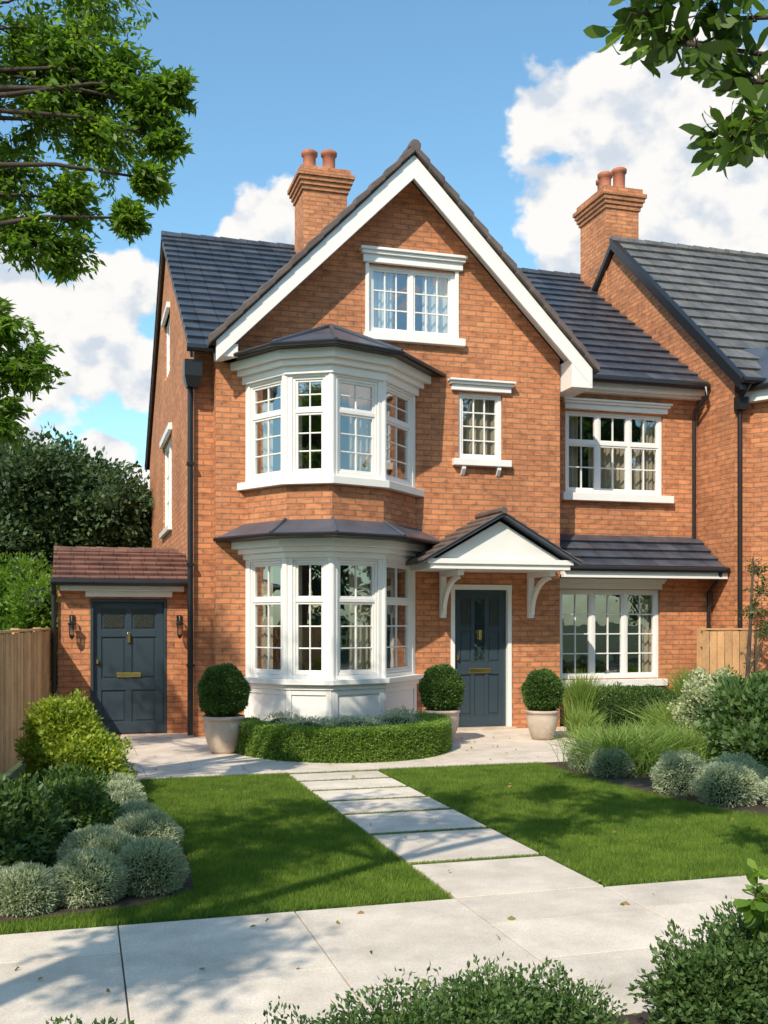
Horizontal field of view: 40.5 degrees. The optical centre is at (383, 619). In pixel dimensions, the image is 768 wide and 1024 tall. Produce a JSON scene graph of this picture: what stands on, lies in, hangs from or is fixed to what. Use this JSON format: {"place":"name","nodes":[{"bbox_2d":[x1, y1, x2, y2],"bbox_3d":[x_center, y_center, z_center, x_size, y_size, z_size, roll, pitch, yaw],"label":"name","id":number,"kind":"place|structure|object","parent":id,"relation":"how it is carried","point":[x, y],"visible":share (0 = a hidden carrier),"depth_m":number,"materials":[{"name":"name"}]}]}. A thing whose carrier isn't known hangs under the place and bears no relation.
{"place":"outdoors","nodes":[
{"label":"outdoors","id":0,"kind":"place"},
{"bbox_2d":[0,694,163,782],"bbox_3d":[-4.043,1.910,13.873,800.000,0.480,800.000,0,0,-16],"label":"ground","id":1,"kind":"structure","parent":0,"point":[14,771],"depth_m":11.62,"materials":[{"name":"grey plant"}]},
{"bbox_2d":[0,627,50,773],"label":"wooden fence","id":2,"kind":"object","parent":1,"relation":"on","point":[24,668],"visible":0.68,"depth_m":11.84,"materials":[{"name":"brown wood"}]},
{"bbox_2d":[0,550,57,696],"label":"shade tree","id":3,"kind":"object","parent":1,"relation":"on","point":[25,597],"visible":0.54,"depth_m":18.83,"materials":[{"name":"green plant"}]},
{"bbox_2d":[0,422,154,693],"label":"oak tree","id":4,"kind":"object","parent":1,"relation":"on","point":[49,500],"visible":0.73,"depth_m":22.63,"materials":[{"name":"green plant"}]},
{"bbox_2d":[0,850,194,923],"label":"flower bed","id":5,"kind":"object","parent":1,"relation":"on","point":[126,900],"visible":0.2,"depth_m":5.92,"materials":[{"name":"soil"}]},
{"bbox_2d":[0,860,63,916],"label":"silver shrub","id":6,"kind":"object","parent":5,"relation":"on","point":[25,888],"visible":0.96,"depth_m":5.72,"materials":[{"name":"green plant"}]},
{"bbox_2d":[0,770,76,868],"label":"leafy shrub","id":7,"kind":"object","parent":5,"relation":"on","point":[30,824],"visible":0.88,"depth_m":6.67,"materials":[{"name":"green plant"}]},
{"bbox_2d":[25,761,124,849],"bbox_3d":[-2.429,1.404,8.019,0.838,0.592,1.998,0,0,-16],"label":"leafy shrub","id":8,"kind":"object","parent":5,"relation":"on","point":[81,794],"visible":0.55,"depth_m":7.38,"materials":[{"name":"green plant"}]},
{"bbox_2d":[14,688,139,784],"bbox_3d":[-2.801,1.159,9.492,1.118,1.084,1.165,0,0,-16],"label":"golden shrub","id":9,"kind":"object","parent":5,"relation":"on","point":[67,730],"visible":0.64,"depth_m":9.28,"materials":[{"name":"green plant"}]},
{"bbox_2d":[49,807,190,909],"bbox_3d":[-1.667,1.486,6.580,0.916,0.401,1.566,0,0,-16],"label":"silver shrub","id":10,"kind":"object","parent":5,"relation":"on","point":[140,853],"visible":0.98,"depth_m":6.12,"materials":[{"name":"green plant"}]},
{"bbox_2d":[102,771,162,824],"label":"silver shrub","id":11,"kind":"object","parent":5,"relation":"on","point":[124,790],"visible":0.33,"depth_m":8.14,"materials":[{"name":"green plant"}]},
{"bbox_2d":[0,0,199,452],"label":"garden tree","id":12,"kind":"object","parent":1,"relation":"on","point":[73,74],"visible":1,"depth_m":7.90,"materials":[{"name":"green plant"}]},
{"bbox_2d":[50,546,186,734],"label":"brick outbuilding","id":13,"kind":"structure","parent":1,"relation":"on","point":[122,658],"depth_m":14.87,"materials":[{"name":"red brick"}]},
{"bbox_2d":[68,615,75,638],"bbox_3d":[-4.355,0.100,14.511,0.120,0.340,0.200,0,0,-16],"label":"wall lantern","id":14,"kind":"object","parent":13,"relation":"attached to","point":[71,623],"depth_m":14.46,"materials":[{"name":"black metal"}]},
{"bbox_2d":[91,599,166,733],"bbox_3d":[-3.649,0.668,14.878,1.050,1.925,0.130,0,0,-16],"label":"side door","id":15,"kind":"structure","parent":13,"relation":"in","point":[129,636],"depth_m":14.89,"materials":[{"name":"blue wood"}]},
{"bbox_2d":[176,615,183,638],"bbox_3d":[-2.934,0.100,14.925,0.120,0.340,0.200,0,0,-16],"label":"wall lantern","id":16,"kind":"object","parent":13,"relation":"attached to","point":[179,623],"depth_m":14.90,"materials":[{"name":"black metal"}]},
{"bbox_2d":[599,1012,655,1023],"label":"flower bed","id":17,"kind":"object","parent":1,"relation":"on","point":[640,1018],"depth_m":4.23,"materials":[{"name":"soil"}]},
{"bbox_2d":[46,1013,133,1023],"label":"shrub","id":18,"kind":"object","parent":17,"relation":"on","point":[79,1021],"visible":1,"depth_m":3.75,"materials":[{"name":"green plant"}]},
{"bbox_2d":[244,952,637,1023],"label":"shrub","id":19,"kind":"object","parent":17,"relation":"on","point":[503,1000],"visible":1,"depth_m":3.71,"materials":[{"name":"green plant"}]},
{"bbox_2d":[625,895,767,1023],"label":"shrub","id":20,"kind":"object","parent":17,"relation":"on","point":[723,979],"visible":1,"depth_m":3.92,"materials":[{"name":"green plant"}]},
{"bbox_2d":[732,858,767,941],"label":"sapling","id":21,"kind":"object","parent":17,"relation":"on","point":[755,912],"visible":1,"depth_m":3.99,"materials":[{"name":"green plant"}]},
{"bbox_2d":[541,724,767,814],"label":"flower bed","id":22,"kind":"object","parent":1,"relation":"on","point":[642,782],"visible":0.19,"depth_m":10.12,"materials":[{"name":"soil"}]},
{"bbox_2d":[555,669,622,729],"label":"ornamental grass","id":23,"kind":"object","parent":22,"relation":"on","point":[580,693],"depth_m":15.13,"materials":[{"name":"green plant"}]},
{"bbox_2d":[566,739,635,777],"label":"silver shrub","id":24,"kind":"object","parent":22,"relation":"on","point":[608,766],"visible":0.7,"depth_m":10.74,"materials":[{"name":"green plant"}]},
{"bbox_2d":[537,717,721,777],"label":"ornamental grass","id":25,"kind":"object","parent":22,"relation":"on","point":[643,758],"depth_m":11.08,"materials":[{"name":"green plant"}]},
{"bbox_2d":[591,681,682,731],"bbox_3d":[3.794,1.295,15.401,1.726,0.794,1.033,0,0,-16],"label":"boxwood shrub","id":26,"kind":"object","parent":22,"relation":"on","point":[617,698],"visible":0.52,"depth_m":15.09,"materials":[{"name":"green plant"}]},
{"bbox_2d":[609,695,682,732],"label":"ornamental grass","id":27,"kind":"object","parent":22,"relation":"on","point":[665,713],"depth_m":13.73,"materials":[{"name":"green plant"}]},
{"bbox_2d":[621,719,721,763],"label":"ornamental grass","id":28,"kind":"object","parent":22,"relation":"on","point":[709,745],"depth_m":11.26,"materials":[{"name":"green plant"}]},
{"bbox_2d":[653,662,718,696],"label":"ornamental grass","id":29,"kind":"object","parent":22,"relation":"on","point":[678,685],"depth_m":16.02,"materials":[{"name":"green plant"}]},
{"bbox_2d":[667,666,735,732],"bbox_3d":[4.020,1.129,12.909,1.086,1.110,1.414,0,0,23],"label":"flowering shrub","id":30,"kind":"object","parent":22,"relation":"on","point":[697,692],"visible":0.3,"depth_m":12.64,"materials":[{"name":"green plant"}]},
{"bbox_2d":[648,749,767,807],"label":"silver shrub","id":31,"kind":"object","parent":22,"relation":"on","point":[728,779],"visible":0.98,"depth_m":9.29,"materials":[{"name":"green plant"}]},
{"bbox_2d":[697,628,759,680],"bbox_3d":[7.480,0.885,16.935,5.360,1.530,0.180,0,0,-16],"label":"wooden fence","id":32,"kind":"object","parent":22,"relation":"on","point":[716,644],"visible":0.4,"depth_m":16.24,"materials":[{"name":"brown wood"}]},
{"bbox_2d":[691,671,767,776],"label":"leafy shrub","id":33,"kind":"object","parent":22,"relation":"on","point":[737,723],"visible":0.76,"depth_m":10.56,"materials":[{"name":"green plant"}]},
{"bbox_2d":[692,664,767,685],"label":"leafy shrub","id":34,"kind":"object","parent":22,"relation":"on","point":[741,678],"visible":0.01,"depth_m":14.31,"materials":[{"name":"green plant"}]},
{"bbox_2d":[735,557,767,678],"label":"young tree","id":35,"kind":"object","parent":22,"relation":"on","point":[752,609],"visible":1,"depth_m":15.61,"materials":[{"name":"green plant"}]},
{"bbox_2d":[607,253,767,674],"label":"walls","id":36,"kind":"structure","parent":1,"relation":"on","point":[631,297],"depth_m":16.74,"materials":[{"name":"orange brick"}]},
{"bbox_2d":[591,236,767,392],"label":"roof","id":37,"kind":"structure","parent":36,"relation":"attached to","point":[713,301],"depth_m":18.77,"materials":[{"name":"grey tile"}]},
{"bbox_2d":[573,185,646,301],"bbox_3d":[4.545,-7.066,21.011,0.955,3.032,1.340,0,0,-16],"label":"chimney","id":38,"kind":"object","parent":37,"relation":"on","point":[603,215],"visible":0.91,"depth_m":20.54,"materials":[{"name":"orange brick"}]},
{"bbox_2d":[596,167,626,190],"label":"chimney pots","id":39,"kind":"object","parent":38,"relation":"on","point":[617,174],"visible":0.59,"depth_m":20.74,"materials":[{"name":"orange ceramic"}]},
{"bbox_2d":[734,376,766,674],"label":"downpipe","id":40,"kind":"object","parent":36,"relation":"attached to","point":[741,402],"visible":0.9,"depth_m":16.33,"materials":[{"name":"black plastic"}]},
{"bbox_2d":[745,389,767,403],"bbox_3d":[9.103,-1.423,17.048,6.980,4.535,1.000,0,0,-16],"label":"window cornice","id":41,"kind":"structure","parent":36,"relation":"attached to","point":[757,396],"depth_m":16.26,"materials":[{"name":"white paint"}]},
{"bbox_2d":[0,772,452,934],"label":"lawn","id":42,"kind":"structure","parent":0,"point":[316,854],"depth_m":6.99,"materials":[{"name":"green plant"}]},
{"bbox_2d":[111,726,582,778],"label":"patio","id":43,"kind":"structure","parent":0,"point":[174,754],"depth_m":12.33,"materials":[{"name":"stone"}]},
{"bbox_2d":[196,662,251,753],"bbox_3d":[-1.962,1.069,12.773,0.683,1.121,0.699,0,0,-16],"label":"potted boxwood","id":44,"kind":"object","parent":43,"relation":"on","point":[223,691],"visible":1,"depth_m":12.58,"materials":[{"name":"plant"}]},
{"bbox_2d":[230,346,430,722],"bbox_3d":[-0.554,-0.960,14.275,2.941,5.220,1.310,0,0,-16],"label":"bay window","id":45,"kind":"structure","parent":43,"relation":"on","point":[329,689],"depth_m":14.01,"materials":[{"name":"white wood"}]},
{"bbox_2d":[213,323,445,545],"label":"bay roofs","id":46,"kind":"structure","parent":45,"relation":"on","point":[329,335],"depth_m":13.85,"materials":[{"name":"grey metal"}]},
{"bbox_2d":[263,705,421,727],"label":"silver bedding plants","id":47,"kind":"object","parent":43,"relation":"on","point":[396,717],"visible":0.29,"depth_m":12.92,"materials":[{"name":"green plant"}]},
{"bbox_2d":[234,711,452,763],"bbox_3d":[-0.383,1.437,12.747,2.841,0.479,1.910,0,0,-16],"label":"boxwood hedge","id":48,"kind":"object","parent":43,"relation":"on","point":[427,735],"visible":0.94,"depth_m":12.03,"materials":[{"name":"green plant"}]},
{"bbox_2d":[418,663,465,740],"bbox_3d":[0.775,1.101,13.868,0.651,1.057,0.674,0,0,-16],"label":"potted boxwood","id":49,"kind":"object","parent":43,"relation":"on","point":[441,688],"visible":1,"depth_m":13.70,"materials":[{"name":"plant"}]},
{"bbox_2d":[520,667,564,739],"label":"potted boxwood","id":50,"kind":"object","parent":43,"relation":"on","point":[542,690],"visible":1,"depth_m":14.04,"materials":[{"name":"plant"}]},
{"bbox_2d":[140,763,602,898],"bbox_3d":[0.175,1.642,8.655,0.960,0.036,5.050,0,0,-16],"label":"garden path","id":51,"kind":"structure","parent":0,"point":[479,878],"depth_m":7.59,"materials":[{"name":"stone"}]},
{"bbox_2d":[0,876,767,1023],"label":"pavement","id":52,"kind":"structure","parent":0,"point":[148,973],"depth_m":5.10,"materials":[{"name":"grey concrete"}]},
{"bbox_2d":[14,735,765,1001],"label":"fallen leaves","id":53,"kind":"object","parent":52,"relation":"on","point":[509,918],"visible":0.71,"depth_m":5.96,"materials":[{"name":"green plant"}]},
{"bbox_2d":[0,0,767,488],"label":"sky","id":54,"kind":"structure","parent":0,"point":[517,109],"materials":[{"name":"blue"}]},
{"bbox_2d":[150,182,710,736],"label":"walls","id":55,"kind":"structure","parent":0,"point":[502,338],"depth_m":15.38,"materials":[{"name":"orange brick"}]},
{"bbox_2d":[165,265,660,678],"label":"windows","id":56,"kind":"structure","parent":55,"relation":"attached to","point":[597,444],"depth_m":16.58,"materials":[{"name":"white paint"}]},
{"bbox_2d":[144,154,724,566],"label":"roof","id":57,"kind":"structure","parent":55,"relation":"on","point":[217,281],"depth_m":17.57,"materials":[{"name":"stone"}]},
{"bbox_2d":[287,164,354,253],"bbox_3d":[-1.184,-6.991,19.393,1.060,2.682,1.040,0,0,-16],"label":"chimney","id":58,"kind":"object","parent":57,"relation":"on","point":[318,195],"visible":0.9,"depth_m":18.98,"materials":[{"name":"orange brick"}]},
{"bbox_2d":[301,149,336,167],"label":"chimney pots","id":59,"kind":"object","parent":58,"relation":"on","point":[328,156],"visible":0.67,"depth_m":19.30,"materials":[{"name":"orange ceramic"}]},
{"bbox_2d":[207,139,599,374],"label":"verge tiles","id":60,"kind":"object","parent":57,"relation":"on","point":[413,146],"visible":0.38,"depth_m":14.77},
{"bbox_2d":[146,155,727,686],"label":"trim","id":61,"kind":"structure","parent":55,"relation":"attached to","point":[576,373],"depth_m":15.32,"materials":[{"name":"white paint"}]},
{"bbox_2d":[273,312,640,672],"bbox_3d":[0.009,-1.955,20.340,8.300,7.190,9.750,0,0,-16],"label":"interior","id":62,"kind":"object","parent":55,"relation":"attached to","point":[581,608],"visible":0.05,"depth_m":18.25,"materials":[{"name":"fabric"}]},
{"bbox_2d":[183,343,730,735],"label":"gutters and downpipes","id":63,"kind":"object","parent":55,"relation":"attached to","point":[192,373],"visible":0.89,"depth_m":14.44,"materials":[{"name":"black plastic"}]},
{"bbox_2d":[260,272,654,672],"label":"curtains","id":64,"kind":"object","parent":55,"relation":"attached to","point":[364,575],"visible":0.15,"depth_m":15.27,"materials":[{"name":"fabric"}]},
{"bbox_2d":[450,584,515,730],"bbox_3d":[1.445,0.562,15.483,1.040,2.175,0.220,0,0,-16],"label":"front door","id":65,"kind":"structure","parent":55,"relation":"attached to","point":[481,639],"depth_m":15.55,"materials":[{"name":"blue wood"}]},
{"bbox_2d":[405,507,581,617],"bbox_3d":[1.534,-0.804,14.962,2.400,1.548,1.030,0,0,-16],"label":"porch canopy","id":66,"kind":"object","parent":55,"relation":"attached to","point":[504,542],"visible":0.95,"depth_m":14.67,"materials":[{"name":"white paint"}]},
{"bbox_2d":[378,761,767,886],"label":"lawn","id":67,"kind":"structure","parent":0,"point":[680,840],"depth_m":8.32,"materials":[{"name":"green plant"}]},
{"bbox_2d":[558,705,607,738],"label":"ornamental grass","id":68,"kind":"object","parent":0,"point":[576,719],"depth_m":14.23,"materials":[{"name":"green plant"}]},
{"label":"pavement","id":69,"kind":"structure","parent":0,"visible":0},
{"bbox_2d":[583,0,767,178],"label":"magnolia tree","id":70,"kind":"object","parent":69,"relation":"on","point":[646,19],"visible":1,"depth_m":3.79,"materials":[{"name":"green plant"}]}
]}

